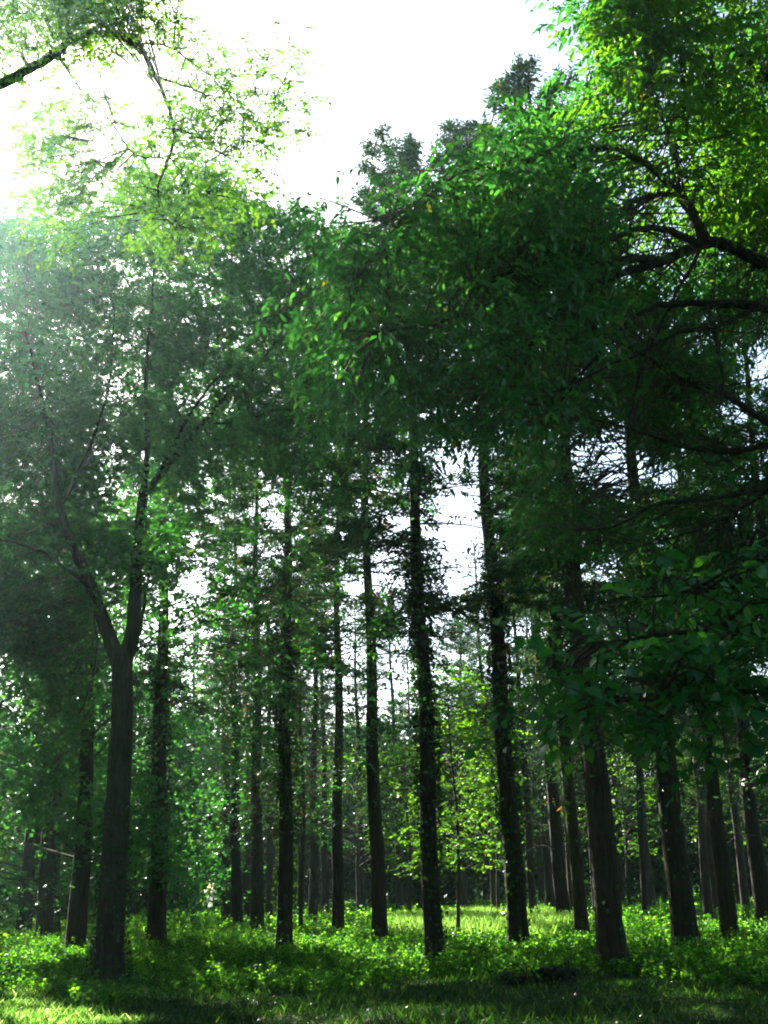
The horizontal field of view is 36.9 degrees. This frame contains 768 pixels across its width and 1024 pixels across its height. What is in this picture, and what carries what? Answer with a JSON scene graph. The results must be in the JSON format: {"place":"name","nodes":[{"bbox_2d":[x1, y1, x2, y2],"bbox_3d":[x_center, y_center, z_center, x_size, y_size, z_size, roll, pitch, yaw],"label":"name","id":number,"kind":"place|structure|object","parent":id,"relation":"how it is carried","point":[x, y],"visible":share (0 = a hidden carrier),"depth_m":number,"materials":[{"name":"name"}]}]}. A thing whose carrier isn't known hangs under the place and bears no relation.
{"place":"outdoors","nodes":[
{"label":"outdoors","id":0,"kind":"place"},
{"bbox_2d":[0,968,195,1023],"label":"sunlit grass","id":1,"kind":"structure","parent":0,"point":[26,1000],"depth_m":16.69,"materials":[{"name":"green plant"}]},
{"bbox_2d":[0,885,767,1023],"bbox_3d":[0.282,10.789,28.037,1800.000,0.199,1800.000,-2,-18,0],"label":"ground","id":2,"kind":"structure","parent":0,"point":[557,999],"depth_m":15.61,"materials":[{"name":"green plant"}]},
{"bbox_2d":[0,675,19,851],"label":"conifer tree","id":3,"kind":"object","parent":2,"relation":"on","point":[1,699],"visible":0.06,"depth_m":82.75,"materials":[{"name":"green plant"}]},
{"bbox_2d":[0,722,30,910],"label":"broadleaf tree","id":4,"kind":"object","parent":2,"relation":"on","point":[4,829],"visible":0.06,"depth_m":65.29,"materials":[{"name":"green plant"}]},
{"bbox_2d":[0,667,40,884],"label":"broadleaf tree","id":5,"kind":"object","parent":2,"relation":"on","point":[8,823],"visible":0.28,"depth_m":49.53,"materials":[{"name":"green plant"}]},
{"bbox_2d":[0,779,67,884],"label":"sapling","id":6,"kind":"object","parent":2,"relation":"on","point":[4,834],"visible":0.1,"depth_m":55.84,"materials":[{"name":"green plant"}]},
{"bbox_2d":[0,465,79,797],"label":"broadleaf tree","id":7,"kind":"object","parent":2,"relation":"on","point":[2,696],"visible":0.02,"depth_m":37.44,"materials":[{"name":"green plant"}]},
{"bbox_2d":[10,497,108,936],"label":"conifer tree","id":8,"kind":"object","parent":2,"relation":"on","point":[58,924],"visible":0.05,"depth_m":43.27,"materials":[{"name":"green plant"}]},
{"bbox_2d":[0,735,144,919],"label":"broadleaf tree","id":9,"kind":"object","parent":2,"relation":"on","point":[16,903],"visible":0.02,"depth_m":65.53,"materials":[{"name":"green plant"}]},
{"bbox_2d":[0,630,150,919],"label":"broadleaf tree","id":10,"kind":"object","parent":2,"relation":"on","point":[18,846],"visible":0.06,"depth_m":54.90,"materials":[{"name":"green plant"}]},
{"bbox_2d":[0,562,156,935],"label":"broadleaf tree","id":11,"kind":"object","parent":2,"relation":"on","point":[31,867],"visible":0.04,"depth_m":43.89,"materials":[{"name":"green plant"}]},
{"bbox_2d":[34,822,141,933],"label":"sapling","id":12,"kind":"object","parent":2,"relation":"on","point":[94,869],"visible":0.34,"depth_m":38.01,"materials":[{"name":"green plant"}]},
{"bbox_2d":[0,507,178,844],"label":"broadleaf tree","id":13,"kind":"object","parent":2,"relation":"on","point":[22,726],"visible":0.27,"depth_m":29.70,"materials":[{"name":"green plant"}]},
{"bbox_2d":[0,479,222,937],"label":"broadleaf tree","id":14,"kind":"object","parent":2,"relation":"on","point":[44,920],"visible":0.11,"depth_m":38.47,"materials":[{"name":"green plant"}]},
{"bbox_2d":[0,451,276,949],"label":"broadleaf tree","id":15,"kind":"object","parent":2,"relation":"on","point":[83,832],"visible":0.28,"depth_m":31.87,"materials":[{"name":"green plant"}]},
{"bbox_2d":[97,603,183,918],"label":"conifer tree","id":16,"kind":"object","parent":2,"relation":"on","point":[129,904],"visible":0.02,"depth_m":61.70,"materials":[{"name":"green plant"}]},
{"bbox_2d":[105,647,179,920],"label":"conifer tree","id":17,"kind":"object","parent":2,"relation":"on","point":[135,908],"visible":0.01,"depth_m":68.03,"materials":[{"name":"green plant"}]},
{"bbox_2d":[0,0,331,281],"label":"overhanging tree","id":18,"kind":"object","parent":2,"relation":"on","point":[100,14],"visible":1,"depth_m":16.60,"materials":[{"name":"green plant"}]},
{"bbox_2d":[162,932,173,955],"bbox_3d":[-5.014,10.114,26.699,0.248,0.721,0.337,-13,-21,30],"label":"weed plant","id":19,"kind":"object","parent":2,"relation":"on","point":[166,946],"visible":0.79,"depth_m":26.71,"materials":[{"name":"green plant"}]},
{"bbox_2d":[95,351,242,948],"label":"conifer tree","id":20,"kind":"object","parent":2,"relation":"on","point":[157,914],"visible":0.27,"depth_m":34.25,"materials":[{"name":"green plant"}]},
{"bbox_2d":[68,619,277,927],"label":"broadleaf tree","id":21,"kind":"object","parent":2,"relation":"on","point":[198,895],"visible":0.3,"depth_m":49.72,"materials":[{"name":"green plant"}]},
{"bbox_2d":[143,632,231,916],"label":"conifer tree","id":22,"kind":"object","parent":2,"relation":"on","point":[186,788],"visible":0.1,"depth_m":66.54,"materials":[{"name":"green plant"}]},
{"bbox_2d":[140,721,242,914],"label":"broadleaf tree","id":23,"kind":"object","parent":2,"relation":"on","point":[143,891],"visible":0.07,"depth_m":82.17,"materials":[{"name":"green plant"}]},
{"bbox_2d":[196,668,238,910],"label":"conifer tree","id":24,"kind":"object","parent":2,"relation":"on","point":[217,905],"visible":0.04,"depth_m":85.92,"materials":[{"name":"green plant"}]},
{"bbox_2d":[177,574,265,926],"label":"conifer tree","id":25,"kind":"object","parent":2,"relation":"on","point":[227,911],"visible":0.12,"depth_m":52.91,"materials":[{"name":"green plant"}]},
{"bbox_2d":[169,473,279,931],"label":"conifer tree","id":26,"kind":"object","parent":2,"relation":"on","point":[236,893],"visible":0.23,"depth_m":44.35,"materials":[{"name":"green plant"}]},
{"bbox_2d":[202,601,272,918],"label":"conifer tree","id":27,"kind":"object","parent":2,"relation":"on","point":[247,877],"visible":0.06,"depth_m":59.83,"materials":[{"name":"green plant"}]},
{"bbox_2d":[0,137,481,983],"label":"forked tree","id":28,"kind":"object","parent":2,"relation":"on","point":[56,467],"visible":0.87,"depth_m":24.10,"materials":[{"name":"green plant"}]},
{"bbox_2d":[185,722,318,903],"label":"broadleaf tree","id":29,"kind":"object","parent":2,"relation":"on","point":[241,804],"visible":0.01,"depth_m":85.32,"materials":[{"name":"green plant"}]},
{"bbox_2d":[186,413,328,935],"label":"conifer tree","id":30,"kind":"object","parent":2,"relation":"on","point":[257,889],"visible":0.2,"depth_m":38.74,"materials":[{"name":"green plant"}]},
{"bbox_2d":[228,554,327,922],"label":"conifer tree","id":31,"kind":"object","parent":2,"relation":"on","point":[269,880],"visible":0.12,"depth_m":54.97,"materials":[{"name":"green plant"}]},
{"bbox_2d":[177,268,397,949],"bbox_3d":[-2.611,2.090,30.969,5.198,19.096,5.602,-11,-20,27],"label":"conifer tree","id":32,"kind":"object","parent":2,"relation":"on","point":[287,838],"visible":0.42,"depth_m":29.84,"materials":[{"name":"green plant"}]},
{"bbox_2d":[195,756,387,908],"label":"broadleaf tree","id":33,"kind":"object","parent":2,"relation":"on","point":[348,867],"visible":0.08,"depth_m":70.95,"materials":[{"name":"green plant"}]},
{"bbox_2d":[250,607,332,915],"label":"conifer tree","id":34,"kind":"object","parent":2,"relation":"on","point":[299,838],"visible":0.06,"depth_m":59.99,"materials":[{"name":"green plant"}]},
{"bbox_2d":[276,674,320,878],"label":"conifer tree","id":35,"kind":"object","parent":2,"relation":"on","point":[307,712],"visible":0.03,"depth_m":87.43,"materials":[{"name":"green plant"}]},
{"bbox_2d":[226,596,379,932],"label":"broadleaf tree","id":36,"kind":"object","parent":2,"relation":"on","point":[301,879],"visible":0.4,"depth_m":38.45,"materials":[{"name":"green plant"}]},
{"bbox_2d":[271,518,365,925],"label":"conifer tree","id":37,"kind":"object","parent":2,"relation":"on","point":[314,855],"visible":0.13,"depth_m":50.45,"materials":[{"name":"green plant"}]},
{"bbox_2d":[272,570,366,916],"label":"conifer tree","id":38,"kind":"object","parent":2,"relation":"on","point":[324,881],"visible":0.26,"depth_m":57.67,"materials":[{"name":"green plant"}]},
{"bbox_2d":[306,696,334,766],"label":"conifer tree","id":39,"kind":"object","parent":2,"relation":"on","point":[325,725],"visible":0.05,"depth_m":91.72,"materials":[{"name":"green plant"}]},
{"bbox_2d":[276,733,364,899],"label":"broadleaf tree","id":40,"kind":"object","parent":2,"relation":"on","point":[308,860],"visible":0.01,"depth_m":106.05,"materials":[{"name":"green plant"}]},
{"bbox_2d":[262,414,403,929],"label":"conifer tree","id":41,"kind":"object","parent":2,"relation":"on","point":[338,911],"visible":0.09,"depth_m":38.99,"materials":[{"name":"green plant"}]},
{"bbox_2d":[344,894,352,928],"bbox_3d":[-1.207,14.082,40.288,0.355,1.386,0.338,-11,-20,26],"label":"weed plant","id":42,"kind":"object","parent":2,"relation":"on","point":[350,916],"visible":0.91,"depth_m":40.26,"materials":[{"name":"green plant"}]},
{"bbox_2d":[0,785,710,911],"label":"wood","id":43,"kind":"object","parent":2,"relation":"on","point":[353,897],"depth_m":117.05,"materials":[{"name":"green plant"}]},
{"bbox_2d":[304,715,418,904],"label":"broadleaf tree","id":44,"kind":"object","parent":2,"relation":"on","point":[352,892],"visible":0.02,"depth_m":84.10,"materials":[{"name":"green plant"}]},
{"bbox_2d":[355,839,370,883],"bbox_3d":[-0.597,15.148,47.270,1.109,3.663,0.169,-2,-18,0],"label":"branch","id":45,"kind":"object","parent":2,"relation":"on","point":[368,871],"visible":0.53,"depth_m":47.48,"materials":[{"name":"brown plant"}]},
{"bbox_2d":[317,743,410,914],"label":"sapling","id":46,"kind":"object","parent":2,"relation":"on","point":[358,903],"visible":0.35,"depth_m":59.53,"materials":[{"name":"green plant"}]},
{"bbox_2d":[340,599,397,910],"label":"conifer tree","id":47,"kind":"object","parent":2,"relation":"on","point":[362,887],"visible":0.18,"depth_m":62.17,"materials":[{"name":"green plant"}]},
{"bbox_2d":[281,298,458,939],"bbox_3d":[-0.482,2.053,32.857,5.048,20.010,5.710,-2,-18,0],"label":"conifer tree","id":48,"kind":"object","parent":2,"relation":"on","point":[378,882],"visible":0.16,"depth_m":31.67,"materials":[{"name":"green plant"}]},
{"bbox_2d":[0,890,754,940],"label":"undergrowth","id":49,"kind":"object","parent":2,"relation":"on","point":[6,924],"visible":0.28,"depth_m":47.62,"materials":[{"name":"green plant"}]},
{"bbox_2d":[0,895,767,1007],"bbox_3d":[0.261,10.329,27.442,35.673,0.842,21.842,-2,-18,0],"label":"undergrowth","id":50,"kind":"object","parent":2,"relation":"on","point":[480,945],"visible":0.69,"depth_m":22.14,"materials":[{"name":"green plant"}]},
{"bbox_2d":[696,902,706,935],"bbox_3d":[7.793,10.083,28.164,0.324,1.047,0.245,-17,-23,39],"label":"weed plant","id":51,"kind":"object","parent":50,"relation":"on","point":[698,914],"visible":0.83,"depth_m":28.19,"materials":[{"name":"green plant"}]},
{"bbox_2d":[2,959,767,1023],"bbox_3d":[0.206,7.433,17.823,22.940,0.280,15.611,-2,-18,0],"label":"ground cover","id":52,"kind":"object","parent":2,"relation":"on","point":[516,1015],"visible":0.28,"depth_m":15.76,"materials":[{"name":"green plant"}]},
{"bbox_2d":[349,605,431,912],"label":"conifer tree","id":53,"kind":"object","parent":2,"relation":"on","point":[398,890],"visible":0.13,"depth_m":62.50,"materials":[{"name":"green plant"}]},
{"bbox_2d":[384,697,417,898],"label":"conifer tree","id":54,"kind":"object","parent":2,"relation":"on","point":[403,705],"visible":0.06,"depth_m":93.90,"materials":[{"name":"green plant"}]},
{"bbox_2d":[291,121,525,965],"bbox_3d":[0.911,-0.093,27.279,5.699,20.807,4.900,13,-23,-37],"label":"conifer tree","id":55,"kind":"object","parent":2,"relation":"on","point":[414,566],"visible":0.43,"depth_m":26.37,"materials":[{"name":"green plant"}]},
{"bbox_2d":[343,740,474,911],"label":"sapling","id":56,"kind":"object","parent":2,"relation":"on","point":[409,821],"visible":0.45,"depth_m":50.03,"materials":[{"name":"green plant"}]},
{"bbox_2d":[378,652,443,907],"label":"conifer tree","id":57,"kind":"object","parent":2,"relation":"on","point":[418,893],"visible":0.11,"depth_m":71.69,"materials":[{"name":"green plant"}]},
{"bbox_2d":[318,705,534,909],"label":"broadleaf tree","id":58,"kind":"object","parent":2,"relation":"on","point":[449,884],"visible":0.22,"depth_m":66.76,"materials":[{"name":"green plant"}]},
{"bbox_2d":[379,653,535,930],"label":"sapling","id":59,"kind":"object","parent":2,"relation":"on","point":[463,732],"visible":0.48,"depth_m":33.38,"materials":[{"name":"green plant"}]},
{"bbox_2d":[433,612,487,907],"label":"conifer tree","id":60,"kind":"object","parent":2,"relation":"on","point":[463,888],"visible":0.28,"depth_m":62.77,"materials":[{"name":"green plant"}]},
{"bbox_2d":[442,657,492,905],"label":"conifer tree","id":61,"kind":"object","parent":2,"relation":"on","point":[472,663],"visible":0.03,"depth_m":78.54,"materials":[{"name":"green plant"}]},
{"bbox_2d":[462,665,496,900],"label":"conifer tree","id":62,"kind":"object","parent":2,"relation":"on","point":[484,893],"visible":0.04,"depth_m":82.22,"materials":[{"name":"green plant"}]},
{"bbox_2d":[370,904,592,939],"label":"tall grass","id":63,"kind":"structure","parent":2,"relation":"on","point":[467,924],"depth_m":37.35,"materials":[{"name":"green plant"}]},
{"bbox_2d":[419,697,545,902],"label":"broadleaf tree","id":64,"kind":"object","parent":2,"relation":"on","point":[501,886],"visible":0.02,"depth_m":83.10,"materials":[{"name":"green plant"}]},
{"bbox_2d":[435,543,532,907],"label":"conifer tree","id":65,"kind":"object","parent":2,"relation":"on","point":[468,637],"visible":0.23,"depth_m":55.30,"materials":[{"name":"green plant"}]},
{"bbox_2d":[398,116,578,946],"bbox_3d":[3.098,-0.475,31.528,5.163,23.962,5.133,-13,-21,32],"label":"conifer tree","id":66,"kind":"object","parent":2,"relation":"on","point":[500,681],"visible":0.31,"depth_m":29.89,"materials":[{"name":"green plant"}]},
{"bbox_2d":[441,743,545,908],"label":"sapling","id":67,"kind":"object","parent":2,"relation":"on","point":[496,857],"visible":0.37,"depth_m":51.58,"materials":[{"name":"green plant"}]},
{"bbox_2d":[230,0,767,693],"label":"overhanging tree","id":68,"kind":"object","parent":2,"relation":"on","point":[564,246],"visible":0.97,"depth_m":12.24,"materials":[{"name":"green plant"}]},
{"bbox_2d":[466,516,569,911],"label":"conifer tree","id":69,"kind":"object","parent":2,"relation":"on","point":[529,861],"visible":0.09,"depth_m":51.26,"materials":[{"name":"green plant"}]},
{"bbox_2d":[505,616,550,905],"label":"conifer tree","id":70,"kind":"object","parent":2,"relation":"on","point":[540,873],"depth_m":62.20,"materials":[{"name":"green plant"}]},
{"bbox_2d":[471,443,593,915],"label":"conifer tree","id":71,"kind":"object","parent":2,"relation":"on","point":[562,902],"visible":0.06,"depth_m":41.94,"materials":[{"name":"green plant"}]},
{"bbox_2d":[489,556,579,909],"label":"conifer tree","id":72,"kind":"object","parent":2,"relation":"on","point":[549,886],"visible":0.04,"depth_m":55.17,"materials":[{"name":"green plant"}]},
{"bbox_2d":[471,960,605,986],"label":"plants","id":73,"kind":"object","parent":2,"relation":"on","point":[546,975],"visible":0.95,"depth_m":18.14,"materials":[{"name":"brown plant"}]},
{"bbox_2d":[453,348,628,938],"bbox_3d":[5.307,1.736,35.359,5.876,22.066,5.611,8,-20,-26],"label":"conifer tree","id":74,"kind":"object","parent":2,"relation":"on","point":[578,900],"visible":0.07,"depth_m":33.11,"materials":[{"name":"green plant"}]},
{"bbox_2d":[516,730,584,833],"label":"sapling","id":75,"kind":"object","parent":2,"relation":"on","point":[546,795],"visible":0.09,"depth_m":58.13,"materials":[{"name":"green plant"}]},
{"bbox_2d":[466,674,649,896],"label":"broadleaf tree","id":76,"kind":"object","parent":2,"relation":"on","point":[585,852],"visible":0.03,"depth_m":70.36,"materials":[{"name":"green plant"}]},
{"bbox_2d":[510,607,605,910],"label":"conifer tree","id":77,"kind":"object","parent":2,"relation":"on","point":[569,881],"visible":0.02,"depth_m":52.69,"materials":[{"name":"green plant"}]},
{"bbox_2d":[425,51,691,972],"bbox_3d":[3.976,-0.826,24.301,5.691,20.025,5.114,12,-22,-35],"label":"conifer tree","id":78,"kind":"object","parent":2,"relation":"on","point":[611,941],"visible":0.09,"depth_m":22.97,"materials":[{"name":"green plant"}]},
{"bbox_2d":[513,534,620,913],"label":"conifer tree","id":79,"kind":"object","parent":2,"relation":"on","point":[584,798],"visible":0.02,"depth_m":50.75,"materials":[{"name":"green plant"}]},
{"bbox_2d":[565,725,657,897],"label":"broadleaf tree","id":80,"kind":"object","parent":2,"relation":"on","point":[587,876],"visible":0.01,"depth_m":86.77,"materials":[{"name":"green plant"}]},
{"bbox_2d":[588,590,637,901],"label":"conifer tree","id":81,"kind":"object","parent":2,"relation":"on","point":[617,855],"visible":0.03,"depth_m":63.40,"materials":[{"name":"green plant"}]},
{"bbox_2d":[464,528,767,820],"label":"young tree","id":82,"kind":"object","parent":2,"relation":"on","point":[677,690],"visible":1,"depth_m":5.85,"materials":[{"name":"green plant"}]},
{"bbox_2d":[598,664,635,897],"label":"conifer tree","id":83,"kind":"object","parent":2,"relation":"on","point":[632,891],"depth_m":82.63,"materials":[{"name":"green plant"}]},
{"bbox_2d":[589,549,657,909],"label":"conifer tree","id":84,"kind":"object","parent":2,"relation":"on","point":[651,890],"visible":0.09,"depth_m":50.03,"materials":[{"name":"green plant"}]},
{"bbox_2d":[572,523,687,919],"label":"conifer tree","id":85,"kind":"object","parent":2,"relation":"on","point":[642,863],"visible":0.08,"depth_m":47.43,"materials":[{"name":"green plant"}]},
{"bbox_2d":[576,734,687,907],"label":"sapling","id":86,"kind":"object","parent":2,"relation":"on","point":[626,845],"visible":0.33,"depth_m":58.46,"materials":[{"name":"green plant"}]},
{"bbox_2d":[523,220,750,946],"bbox_3d":[6.108,0.880,27.556,5.591,18.662,5.541,-2,-18,0],"label":"conifer tree","id":87,"kind":"object","parent":2,"relation":"on","point":[682,909],"visible":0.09,"depth_m":25.68,"materials":[{"name":"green plant"}]},
{"bbox_2d":[602,553,697,847],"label":"conifer tree","id":88,"kind":"object","parent":2,"relation":"on","point":[622,672],"visible":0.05,"depth_m":55.28,"materials":[{"name":"green plant"}]},
{"bbox_2d":[580,644,767,901],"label":"broadleaf tree","id":89,"kind":"object","parent":2,"relation":"on","point":[658,872],"visible":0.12,"depth_m":62.51,"materials":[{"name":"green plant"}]},
{"bbox_2d":[592,289,765,941],"bbox_3d":[8.223,2.273,29.894,5.022,17.560,5.123,-16,-23,37],"label":"conifer tree","id":90,"kind":"object","parent":2,"relation":"on","point":[726,901],"visible":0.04,"depth_m":28.01,"materials":[{"name":"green plant"}]},
{"bbox_2d":[623,453,741,923],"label":"conifer tree","id":91,"kind":"object","parent":2,"relation":"on","point":[704,873],"visible":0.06,"depth_m":40.52,"materials":[{"name":"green plant"}]},
{"bbox_2d":[627,523,741,918],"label":"conifer tree","id":92,"kind":"object","parent":2,"relation":"on","point":[713,884],"visible":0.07,"depth_m":46.26,"materials":[{"name":"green plant"}]},
{"bbox_2d":[667,617,716,900],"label":"conifer tree","id":93,"kind":"object","parent":2,"relation":"on","point":[697,835],"visible":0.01,"depth_m":63.97,"materials":[{"name":"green plant"}]},
{"bbox_2d":[646,722,766,849],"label":"sapling","id":94,"kind":"object","parent":2,"relation":"on","point":[694,826],"visible":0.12,"depth_m":53.19,"materials":[{"name":"green plant"}]},
{"bbox_2d":[652,346,767,927],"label":"conifer tree","id":95,"kind":"object","parent":2,"relation":"on","point":[757,865],"visible":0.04,"depth_m":33.54,"materials":[{"name":"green plant"}]},
{"bbox_2d":[664,268,767,821],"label":"conifer tree","id":96,"kind":"object","parent":2,"relation":"on","point":[759,393],"visible":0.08,"depth_m":31.33,"materials":[{"name":"green plant"}]},
{"bbox_2d":[667,521,765,915],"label":"conifer tree","id":97,"kind":"object","parent":2,"relation":"on","point":[741,871],"visible":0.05,"depth_m":47.00,"materials":[{"name":"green plant"}]},
{"bbox_2d":[689,649,767,903],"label":"conifer tree","id":98,"kind":"object","parent":2,"relation":"on","point":[736,878],"visible":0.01,"depth_m":61.92,"materials":[{"name":"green plant"}]},
{"bbox_2d":[691,717,767,893],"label":"broadleaf tree","id":99,"kind":"object","parent":2,"relation":"on","point":[733,877],"visible":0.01,"depth_m":85.32,"materials":[{"name":"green plant"}]},
{"bbox_2d":[722,719,767,895],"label":"broadleaf tree","id":100,"kind":"object","parent":2,"relation":"on","point":[763,811],"visible":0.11,"depth_m":67.82,"materials":[{"name":"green plant"}]},
{"bbox_2d":[732,659,763,903],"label":"conifer tree","id":101,"kind":"object","parent":2,"relation":"on","point":[749,886],"depth_m":67.77,"materials":[{"name":"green plant"}]},
{"bbox_2d":[0,0,767,891],"label":"sky","id":102,"kind":"structure","parent":0,"point":[411,66],"materials":[{"name":"white"}]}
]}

